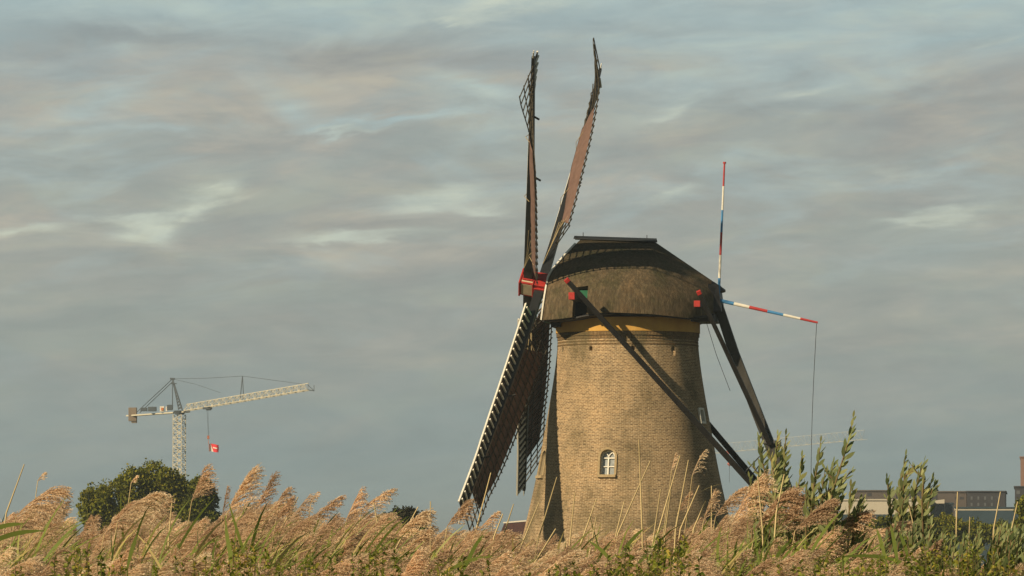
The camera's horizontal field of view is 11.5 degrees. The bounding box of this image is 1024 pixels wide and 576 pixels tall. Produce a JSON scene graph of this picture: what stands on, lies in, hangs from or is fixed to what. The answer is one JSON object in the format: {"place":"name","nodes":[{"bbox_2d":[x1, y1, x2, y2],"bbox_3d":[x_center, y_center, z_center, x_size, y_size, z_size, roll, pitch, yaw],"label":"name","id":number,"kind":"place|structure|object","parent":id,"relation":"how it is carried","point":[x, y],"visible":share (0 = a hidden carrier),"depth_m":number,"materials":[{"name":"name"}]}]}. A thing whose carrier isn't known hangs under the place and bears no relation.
{"place":"outdoors","nodes":[
{"label":"outdoors","id":0,"kind":"place"},
{"bbox_2d":[0,0,1023,548],"label":"sky","id":1,"kind":"structure","parent":0,"point":[327,195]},
{"bbox_2d":[840,499,943,525],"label":"hall","id":2,"kind":"structure","parent":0,"point":[880,506],"depth_m":699.38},
{"bbox_2d":[1014,486,1023,547],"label":"office block","id":3,"kind":"structure","parent":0,"point":[1019,491],"depth_m":719.45,"materials":[{"name":"concrete"}]},
{"bbox_3d":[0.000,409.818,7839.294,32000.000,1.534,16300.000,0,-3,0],"label":"ground","id":4,"kind":"structure","parent":0,"visible":0},
{"bbox_2d":[0,510,27,544],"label":"reed","id":5,"kind":"object","parent":4,"relation":"on","point":[12,519],"visible":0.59,"depth_m":27.10,"materials":[{"name":"plant"}]},
{"bbox_2d":[0,530,43,540],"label":"reed shoot","id":6,"kind":"object","parent":4,"relation":"on","point":[11,534],"visible":1,"depth_m":16.98,"materials":[{"name":"green plant"}]},
{"bbox_2d":[12,513,39,543],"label":"reed","id":7,"kind":"object","parent":4,"relation":"on","point":[30,524],"visible":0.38,"depth_m":28.73,"materials":[{"name":"plant"}]},
{"bbox_2d":[7,504,65,548],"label":"reed","id":8,"kind":"object","parent":4,"relation":"on","point":[33,518],"visible":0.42,"depth_m":26.96,"materials":[{"name":"plant"}]},
{"bbox_2d":[6,485,73,567],"bbox_3d":[-2.474,1.950,25.874,0.514,1.902,0.232,2,-3,-29],"label":"reed","id":9,"kind":"object","parent":4,"relation":"on","point":[58,492],"visible":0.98,"depth_m":25.96,"materials":[{"name":"plant"}]},
{"bbox_2d":[24,514,66,558],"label":"reed","id":10,"kind":"object","parent":4,"relation":"on","point":[47,531],"visible":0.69,"depth_m":26.60,"materials":[{"name":"plant"}]},
{"bbox_2d":[33,517,66,553],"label":"reed","id":11,"kind":"object","parent":4,"relation":"on","point":[52,536],"visible":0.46,"depth_m":26.89,"materials":[{"name":"plant"}]},
{"bbox_2d":[77,515,96,553],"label":"reed","id":12,"kind":"object","parent":4,"relation":"on","point":[86,526],"visible":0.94,"depth_m":27.22,"materials":[{"name":"plant"}]},
{"bbox_2d":[89,528,116,560],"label":"reed","id":13,"kind":"object","parent":4,"relation":"on","point":[99,542],"visible":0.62,"depth_m":27.87,"materials":[{"name":"plant"}]},
{"bbox_2d":[108,531,125,562],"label":"reed","id":14,"kind":"object","parent":4,"relation":"on","point":[117,539],"visible":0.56,"depth_m":26.40,"materials":[{"name":"plant"}]},
{"bbox_2d":[99,500,142,560],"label":"reed","id":15,"kind":"object","parent":4,"relation":"on","point":[120,514],"visible":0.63,"depth_m":26.97,"materials":[{"name":"plant"}]},
{"bbox_2d":[114,528,149,554],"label":"reed","id":16,"kind":"object","parent":4,"relation":"on","point":[133,537],"visible":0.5,"depth_m":27.27,"materials":[{"name":"plant"}]},
{"bbox_2d":[127,535,136,575],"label":"reed shoot","id":17,"kind":"object","parent":4,"relation":"on","point":[131,550],"visible":0.8,"depth_m":21.97,"materials":[{"name":"green plant"}]},
{"bbox_2d":[75,458,192,531],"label":"broadleaf tree","id":18,"kind":"object","parent":4,"relation":"on","point":[102,502],"visible":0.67,"depth_m":398.81,"materials":[{"name":"green plant"}]},
{"bbox_2d":[110,491,170,560],"bbox_3d":[-1.956,1.974,25.905,0.346,1.889,0.440,-3,-4,42],"label":"reed","id":19,"kind":"object","parent":4,"relation":"on","point":[147,500],"visible":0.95,"depth_m":25.97,"materials":[{"name":"plant"}]},
{"bbox_2d":[134,526,167,560],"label":"reed","id":20,"kind":"object","parent":4,"relation":"on","point":[151,546],"visible":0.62,"depth_m":26.77,"materials":[{"name":"plant"}]},
{"bbox_2d":[145,496,175,542],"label":"reed","id":21,"kind":"object","parent":4,"relation":"on","point":[167,513],"visible":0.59,"depth_m":27.97,"materials":[{"name":"plant"}]},
{"bbox_2d":[165,521,196,560],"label":"reed","id":22,"kind":"object","parent":4,"relation":"on","point":[182,534],"visible":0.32,"depth_m":26.91,"materials":[{"name":"plant"}]},
{"bbox_2d":[176,518,209,555],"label":"reed","id":23,"kind":"object","parent":4,"relation":"on","point":[196,529],"visible":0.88,"depth_m":26.39,"materials":[{"name":"plant"}]},
{"bbox_2d":[181,474,221,532],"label":"broadleaf tree","id":24,"kind":"object","parent":4,"relation":"on","point":[199,504],"visible":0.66,"depth_m":393.84,"materials":[{"name":"green plant"}]},
{"bbox_2d":[187,463,219,526],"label":"reed","id":25,"kind":"object","parent":4,"relation":"on","point":[203,478],"visible":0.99,"depth_m":28.98,"materials":[{"name":"plant"}]},
{"bbox_2d":[194,525,224,562],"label":"reed","id":26,"kind":"object","parent":4,"relation":"on","point":[216,531],"visible":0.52,"depth_m":25.88,"materials":[{"name":"plant"}]},
{"bbox_2d":[126,376,313,478],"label":"tower crane","id":27,"kind":"object","parent":4,"relation":"on","point":[132,415],"visible":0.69,"depth_m":849.01,"materials":[{"name":"paint"}]},
{"bbox_2d":[209,529,243,568],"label":"reed","id":28,"kind":"object","parent":4,"relation":"on","point":[224,543],"visible":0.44,"depth_m":25.85,"materials":[{"name":"plant"}]},
{"bbox_2d":[225,529,232,570],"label":"reed shoot","id":29,"kind":"object","parent":4,"relation":"on","point":[228,547],"visible":0.87,"depth_m":21.97,"materials":[{"name":"green plant"}]},
{"bbox_2d":[214,508,262,565],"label":"reed","id":30,"kind":"object","parent":4,"relation":"on","point":[245,520],"visible":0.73,"depth_m":25.93,"materials":[{"name":"plant"}]},
{"bbox_2d":[220,505,260,549],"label":"reed","id":31,"kind":"object","parent":4,"relation":"on","point":[254,507],"visible":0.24,"depth_m":26.62,"materials":[{"name":"plant"}]},
{"bbox_2d":[224,463,266,529],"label":"reed","id":32,"kind":"object","parent":4,"relation":"on","point":[251,476],"visible":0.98,"depth_m":27.97,"materials":[{"name":"plant"}]},
{"bbox_2d":[235,509,277,546],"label":"reed","id":33,"kind":"object","parent":4,"relation":"on","point":[261,523],"visible":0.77,"depth_m":25.84,"materials":[{"name":"plant"}]},
{"bbox_2d":[247,512,279,553],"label":"reed","id":34,"kind":"object","parent":4,"relation":"on","point":[266,536],"visible":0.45,"depth_m":26.48,"materials":[{"name":"plant"}]},
{"bbox_2d":[249,471,288,556],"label":"reed","id":35,"kind":"object","parent":4,"relation":"on","point":[268,490],"visible":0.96,"depth_m":27.98,"materials":[{"name":"plant"}]},
{"bbox_2d":[256,524,288,558],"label":"reed","id":36,"kind":"object","parent":4,"relation":"on","point":[279,529],"visible":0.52,"depth_m":26.98,"materials":[{"name":"plant"}]},
{"bbox_2d":[262,486,298,553],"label":"reed","id":37,"kind":"object","parent":4,"relation":"on","point":[279,503],"visible":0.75,"depth_m":27.98,"materials":[{"name":"plant"}]},
{"bbox_2d":[271,496,297,574],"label":"reed","id":38,"kind":"object","parent":4,"relation":"on","point":[286,508],"visible":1,"depth_m":26.97,"materials":[{"name":"plant"}]},
{"bbox_2d":[279,515,316,544],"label":"reed","id":39,"kind":"object","parent":4,"relation":"on","point":[307,521],"visible":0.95,"depth_m":27.79,"materials":[{"name":"plant"}]},
{"bbox_2d":[283,493,317,567],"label":"reed","id":40,"kind":"object","parent":4,"relation":"on","point":[304,504],"visible":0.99,"depth_m":28.97,"materials":[{"name":"plant"}]},
{"bbox_2d":[303,521,336,558],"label":"reed","id":41,"kind":"object","parent":4,"relation":"on","point":[327,528],"visible":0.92,"depth_m":26.08,"materials":[{"name":"plant"}]},
{"bbox_2d":[302,495,345,566],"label":"reed","id":42,"kind":"object","parent":4,"relation":"on","point":[331,505],"visible":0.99,"depth_m":27.97,"materials":[{"name":"plant"}]},
{"bbox_2d":[312,513,346,561],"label":"reed","id":43,"kind":"object","parent":4,"relation":"on","point":[336,517],"visible":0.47,"depth_m":27.03,"materials":[{"name":"plant"}]},
{"bbox_2d":[338,528,362,561],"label":"reed","id":44,"kind":"object","parent":4,"relation":"on","point":[347,545],"visible":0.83,"depth_m":25.84,"materials":[{"name":"plant"}]},
{"bbox_2d":[332,529,371,559],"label":"reed","id":45,"kind":"object","parent":4,"relation":"on","point":[364,532],"visible":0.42,"depth_m":27.14,"materials":[{"name":"plant"}]},
{"bbox_2d":[342,486,395,555],"bbox_3d":[-0.833,2.059,27.936,0.510,1.946,0.097,1,-3,-15],"label":"reed","id":46,"kind":"object","parent":4,"relation":"on","point":[359,497],"visible":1,"depth_m":27.98,"materials":[{"name":"plant"}]},
{"bbox_2d":[353,531,396,557],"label":"reed","id":47,"kind":"object","parent":4,"relation":"on","point":[376,541],"visible":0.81,"depth_m":25.94,"materials":[{"name":"plant"}]},
{"bbox_2d":[353,513,399,552],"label":"reed","id":48,"kind":"object","parent":4,"relation":"on","point":[381,522],"visible":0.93,"depth_m":26.02,"materials":[{"name":"plant"}]},
{"bbox_2d":[355,488,399,547],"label":"reed","id":49,"kind":"object","parent":4,"relation":"on","point":[385,496],"visible":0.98,"depth_m":27.98,"materials":[{"name":"plant"}]},
{"bbox_2d":[391,535,419,560],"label":"reed","id":50,"kind":"object","parent":4,"relation":"on","point":[401,550],"visible":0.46,"depth_m":28.18,"materials":[{"name":"plant"}]},
{"bbox_2d":[379,505,433,538],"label":"round bush","id":51,"kind":"object","parent":4,"relation":"on","point":[408,512],"visible":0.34,"depth_m":299.27,"materials":[{"name":"green plant"}]},
{"bbox_2d":[388,508,437,557],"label":"reed","id":52,"kind":"object","parent":4,"relation":"on","point":[421,519],"visible":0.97,"depth_m":25.96,"materials":[{"name":"plant"}]},
{"bbox_2d":[402,525,439,560],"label":"reed","id":53,"kind":"object","parent":4,"relation":"on","point":[425,536],"visible":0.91,"depth_m":25.96,"materials":[{"name":"plant"}]},
{"bbox_2d":[443,499,476,550],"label":"reed","id":54,"kind":"object","parent":4,"relation":"on","point":[457,516],"visible":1,"depth_m":27.96,"materials":[{"name":"plant"}]},
{"bbox_2d":[441,556,492,575],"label":"reed shoot","id":55,"kind":"object","parent":4,"relation":"on","point":[462,563],"visible":0.83,"depth_m":21.97,"materials":[{"name":"green plant"}]},
{"bbox_2d":[450,526,485,568],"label":"reed","id":56,"kind":"object","parent":4,"relation":"on","point":[465,546],"visible":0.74,"depth_m":25.56,"materials":[{"name":"plant"}]},
{"bbox_2d":[463,535,482,572],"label":"reed shoot","id":57,"kind":"object","parent":4,"relation":"on","point":[473,549],"visible":0.83,"depth_m":21.97,"materials":[{"name":"green plant"}]},
{"bbox_2d":[477,511,501,538],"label":"reed","id":58,"kind":"object","parent":4,"relation":"on","point":[488,522],"visible":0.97,"depth_m":28.97,"materials":[{"name":"plant"}]},
{"bbox_2d":[483,533,510,568],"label":"reed","id":59,"kind":"object","parent":4,"relation":"on","point":[498,543],"visible":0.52,"depth_m":25.84,"materials":[{"name":"plant"}]},
{"bbox_2d":[0,529,1019,575],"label":"weeds","id":60,"kind":"object","parent":4,"relation":"on","point":[969,569],"visible":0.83,"depth_m":21.28,"materials":[{"name":"green plant"}]},
{"bbox_2d":[0,491,1023,575],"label":"reed bed","id":61,"kind":"object","parent":4,"relation":"on","point":[558,553],"visible":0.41,"depth_m":24.23,"materials":[{"name":"plant"}]},
{"bbox_2d":[501,520,525,536],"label":"outhouse","id":62,"kind":"structure","parent":4,"relation":"on","point":[517,526],"depth_m":230.16,"materials":[{"name":"red brick"}]},
{"bbox_2d":[583,534,622,568],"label":"reed","id":63,"kind":"object","parent":4,"relation":"on","point":[612,543],"visible":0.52,"depth_m":26.64,"materials":[{"name":"plant"}]},
{"bbox_2d":[615,461,650,553],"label":"bare reed","id":64,"kind":"object","parent":4,"relation":"on","point":[630,506],"visible":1,"depth_m":28.14,"materials":[{"name":"plant"}]},
{"bbox_2d":[458,38,817,551],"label":"windmill","id":65,"kind":"object","parent":4,"relation":"on","point":[626,317],"visible":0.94,"depth_m":225.15,"materials":[{"name":"brown brick"}]},
{"bbox_2d":[535,448,547,478],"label":"window","id":66,"kind":"structure","parent":65,"relation":"in","point":[537,476],"depth_m":226.68,"materials":[{"name":"beige stone"}]},
{"bbox_2d":[597,447,616,477],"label":"window","id":67,"kind":"structure","parent":65,"relation":"in","point":[609,458],"depth_m":224.20,"materials":[{"name":"beige glass"}]},
{"bbox_2d":[638,440,642,573],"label":"bare reed","id":68,"kind":"object","parent":4,"relation":"on","point":[640,495],"visible":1,"depth_m":25.99,"materials":[{"name":"plant"}]},
{"bbox_2d":[648,456,679,573],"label":"bare reed","id":69,"kind":"object","parent":4,"relation":"on","point":[667,500],"visible":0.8,"depth_m":26.58,"materials":[{"name":"plant"}]},
{"bbox_2d":[673,460,688,558],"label":"bare reed","id":70,"kind":"object","parent":4,"relation":"on","point":[679,508],"visible":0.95,"depth_m":26.36,"materials":[{"name":"plant"}]},
{"bbox_2d":[671,491,693,555],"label":"reed","id":71,"kind":"object","parent":4,"relation":"on","point":[684,503],"visible":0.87,"depth_m":28.97,"materials":[{"name":"plant"}]},
{"bbox_2d":[685,529,714,564],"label":"reed","id":72,"kind":"object","parent":4,"relation":"on","point":[706,533],"visible":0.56,"depth_m":25.62,"materials":[{"name":"plant"}]},
{"bbox_2d":[683,449,726,548],"bbox_3d":[1.038,1.950,27.968,0.438,2.129,0.113,1,-3,-17],"label":"reed","id":73,"kind":"object","parent":4,"relation":"on","point":[700,462],"visible":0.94,"depth_m":27.99,"materials":[{"name":"plant"}]},
{"bbox_2d":[701,489,732,535],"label":"reed","id":74,"kind":"object","parent":4,"relation":"on","point":[716,500],"visible":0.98,"depth_m":27.97,"materials":[{"name":"plant"}]},
{"bbox_2d":[708,519,733,560],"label":"reed","id":75,"kind":"object","parent":4,"relation":"on","point":[715,536],"visible":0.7,"depth_m":25.89,"materials":[{"name":"plant"}]},
{"bbox_2d":[710,486,748,550],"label":"reed","id":76,"kind":"object","parent":4,"relation":"on","point":[735,498],"visible":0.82,"depth_m":28.97,"materials":[{"name":"plant"}]},
{"bbox_2d":[715,515,755,554],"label":"reed","id":77,"kind":"object","parent":4,"relation":"on","point":[740,529],"visible":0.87,"depth_m":26.70,"materials":[{"name":"plant"}]},
{"bbox_2d":[721,521,754,569],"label":"reed","id":78,"kind":"object","parent":4,"relation":"on","point":[740,538],"visible":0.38,"depth_m":27.49,"materials":[{"name":"plant"}]},
{"bbox_2d":[724,469,778,570],"bbox_3d":[1.199,1.976,26.915,0.428,2.042,0.245,1,-3,-19],"label":"reed","id":79,"kind":"object","parent":4,"relation":"on","point":[754,490],"visible":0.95,"depth_m":26.97,"materials":[{"name":"plant"}]},
{"bbox_2d":[757,537,785,572],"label":"reed","id":80,"kind":"object","parent":4,"relation":"on","point":[771,551],"visible":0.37,"depth_m":25.56,"materials":[{"name":"plant"}]},
{"bbox_2d":[744,428,806,565],"bbox_3d":[1.483,1.877,27.455,0.389,2.255,0.769,1,-3,-21],"label":"willow shrub","id":81,"kind":"object","parent":4,"relation":"on","point":[777,470],"visible":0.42,"depth_m":27.58,"materials":[{"name":"green plant"}]},
{"bbox_2d":[751,486,804,552],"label":"reed","id":82,"kind":"object","parent":4,"relation":"on","point":[791,495],"visible":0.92,"depth_m":26.95,"materials":[{"name":"plant"}]},
{"bbox_2d":[715,430,866,482],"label":"tower crane","id":83,"kind":"object","parent":4,"relation":"on","point":[728,464],"visible":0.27,"depth_m":1462.85,"materials":[{"name":"metal"}]},
{"bbox_2d":[771,494,817,557],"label":"reed","id":84,"kind":"object","parent":4,"relation":"on","point":[790,519],"visible":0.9,"depth_m":26.96,"materials":[{"name":"plant"}]},
{"bbox_2d":[791,498,840,553],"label":"reed","id":85,"kind":"object","parent":4,"relation":"on","point":[822,513],"visible":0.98,"depth_m":25.97,"materials":[{"name":"plant"}]},
{"bbox_2d":[800,410,856,566],"bbox_3d":[1.636,1.827,26.928,0.416,2.348,0.718,0,-3,0],"label":"willow shrub","id":86,"kind":"object","parent":4,"relation":"on","point":[832,492],"visible":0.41,"depth_m":26.76,"materials":[{"name":"green plant"}]},
{"bbox_2d":[812,538,848,565],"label":"reed","id":87,"kind":"object","parent":4,"relation":"on","point":[836,544],"visible":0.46,"depth_m":25.86,"materials":[{"name":"plant"}]},
{"bbox_2d":[815,524,847,561],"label":"reed","id":88,"kind":"object","parent":4,"relation":"on","point":[837,532],"visible":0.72,"depth_m":25.82,"materials":[{"name":"plant"}]},
{"bbox_2d":[829,509,876,541],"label":"reed","id":89,"kind":"object","parent":4,"relation":"on","point":[868,515],"visible":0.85,"depth_m":26.95,"materials":[{"name":"plant"}]},
{"bbox_2d":[841,479,869,565],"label":"willow shrub","id":90,"kind":"object","parent":4,"relation":"on","point":[860,506],"visible":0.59,"depth_m":27.11,"materials":[{"name":"green plant"}]},
{"bbox_2d":[852,490,896,498],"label":"office block","id":91,"kind":"structure","parent":4,"relation":"on","point":[874,494],"depth_m":765.41,"materials":[{"name":"stone"}]},
{"bbox_2d":[866,515,895,542],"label":"tree","id":92,"kind":"object","parent":4,"relation":"on","point":[881,521],"visible":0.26,"depth_m":418.90,"materials":[{"name":"green plant"}]},
{"bbox_2d":[842,554,924,575],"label":"reed shoot","id":93,"kind":"object","parent":4,"relation":"on","point":[874,556],"visible":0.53,"depth_m":21.97,"materials":[{"name":"green plant"}]},
{"bbox_2d":[873,520,915,550],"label":"reed","id":94,"kind":"object","parent":4,"relation":"on","point":[908,526],"visible":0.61,"depth_m":26.96,"materials":[{"name":"plant"}]},
{"bbox_2d":[890,525,898,564],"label":"reed shoot","id":95,"kind":"object","parent":4,"relation":"on","point":[894,544],"visible":0.7,"depth_m":22.97,"materials":[{"name":"green plant"}]},
{"bbox_2d":[879,518,933,575],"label":"willow thicket","id":96,"kind":"object","parent":4,"relation":"on","point":[912,539],"visible":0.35,"depth_m":26.08,"materials":[{"name":"green plant"}]},
{"bbox_2d":[884,449,940,573],"bbox_3d":[2.152,1.933,27.352,0.463,2.151,0.619,2,-4,-38],"label":"willow shrub","id":97,"kind":"object","parent":4,"relation":"on","point":[902,504],"visible":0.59,"depth_m":27.25,"materials":[{"name":"green plant"}]},
{"bbox_2d":[922,539,944,560],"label":"reed","id":98,"kind":"object","parent":4,"relation":"on","point":[937,542],"visible":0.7,"depth_m":25.96,"materials":[{"name":"plant"}]},
{"bbox_2d":[931,503,954,555],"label":"glass pavilion","id":99,"kind":"structure","parent":4,"relation":"on","point":[938,509],"depth_m":704.36,"materials":[{"name":"grey glass"}]},
{"bbox_2d":[930,511,967,554],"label":"tree","id":100,"kind":"object","parent":4,"relation":"on","point":[948,521],"visible":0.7,"depth_m":442.97,"materials":[{"name":"green plant"}]},
{"bbox_2d":[922,517,978,575],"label":"willow thicket","id":101,"kind":"object","parent":4,"relation":"on","point":[954,549],"visible":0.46,"depth_m":26.28,"materials":[{"name":"green plant"}]},
{"bbox_2d":[936,491,966,557],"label":"office block","id":102,"kind":"structure","parent":4,"relation":"on","point":[949,496],"depth_m":761.39,"materials":[{"name":"concrete"}]},
{"bbox_2d":[957,516,995,556],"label":"tree","id":103,"kind":"object","parent":4,"relation":"on","point":[987,533],"visible":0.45,"depth_m":454.97,"materials":[{"name":"green plant"}]},
{"bbox_2d":[954,507,1018,573],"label":"canopy building","id":104,"kind":"structure","parent":4,"relation":"on","point":[985,514],"depth_m":689.33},
{"bbox_2d":[954,508,1014,509],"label":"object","id":105,"kind":"structure","parent":104,"relation":"in","point":[954,508],"depth_m":689.33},
{"bbox_2d":[966,491,1006,506],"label":"office block","id":106,"kind":"structure","parent":4,"relation":"on","point":[982,498],"depth_m":759.38,"materials":[{"name":"concrete"}]},
{"bbox_2d":[965,520,1017,575],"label":"willow thicket","id":107,"kind":"object","parent":4,"relation":"on","point":[1005,540],"visible":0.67,"depth_m":26.57,"materials":[{"name":"green plant"}]},
{"bbox_2d":[1007,521,1023,575],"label":"willow thicket","id":108,"kind":"object","parent":4,"relation":"on","point":[1019,551],"visible":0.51,"depth_m":26.91,"materials":[{"name":"green plant"}]},
{"bbox_2d":[1013,495,1023,537],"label":"broadleaf tree","id":109,"kind":"object","parent":4,"relation":"on","point":[1020,513],"visible":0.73,"depth_m":329.32,"materials":[{"name":"green plant"}]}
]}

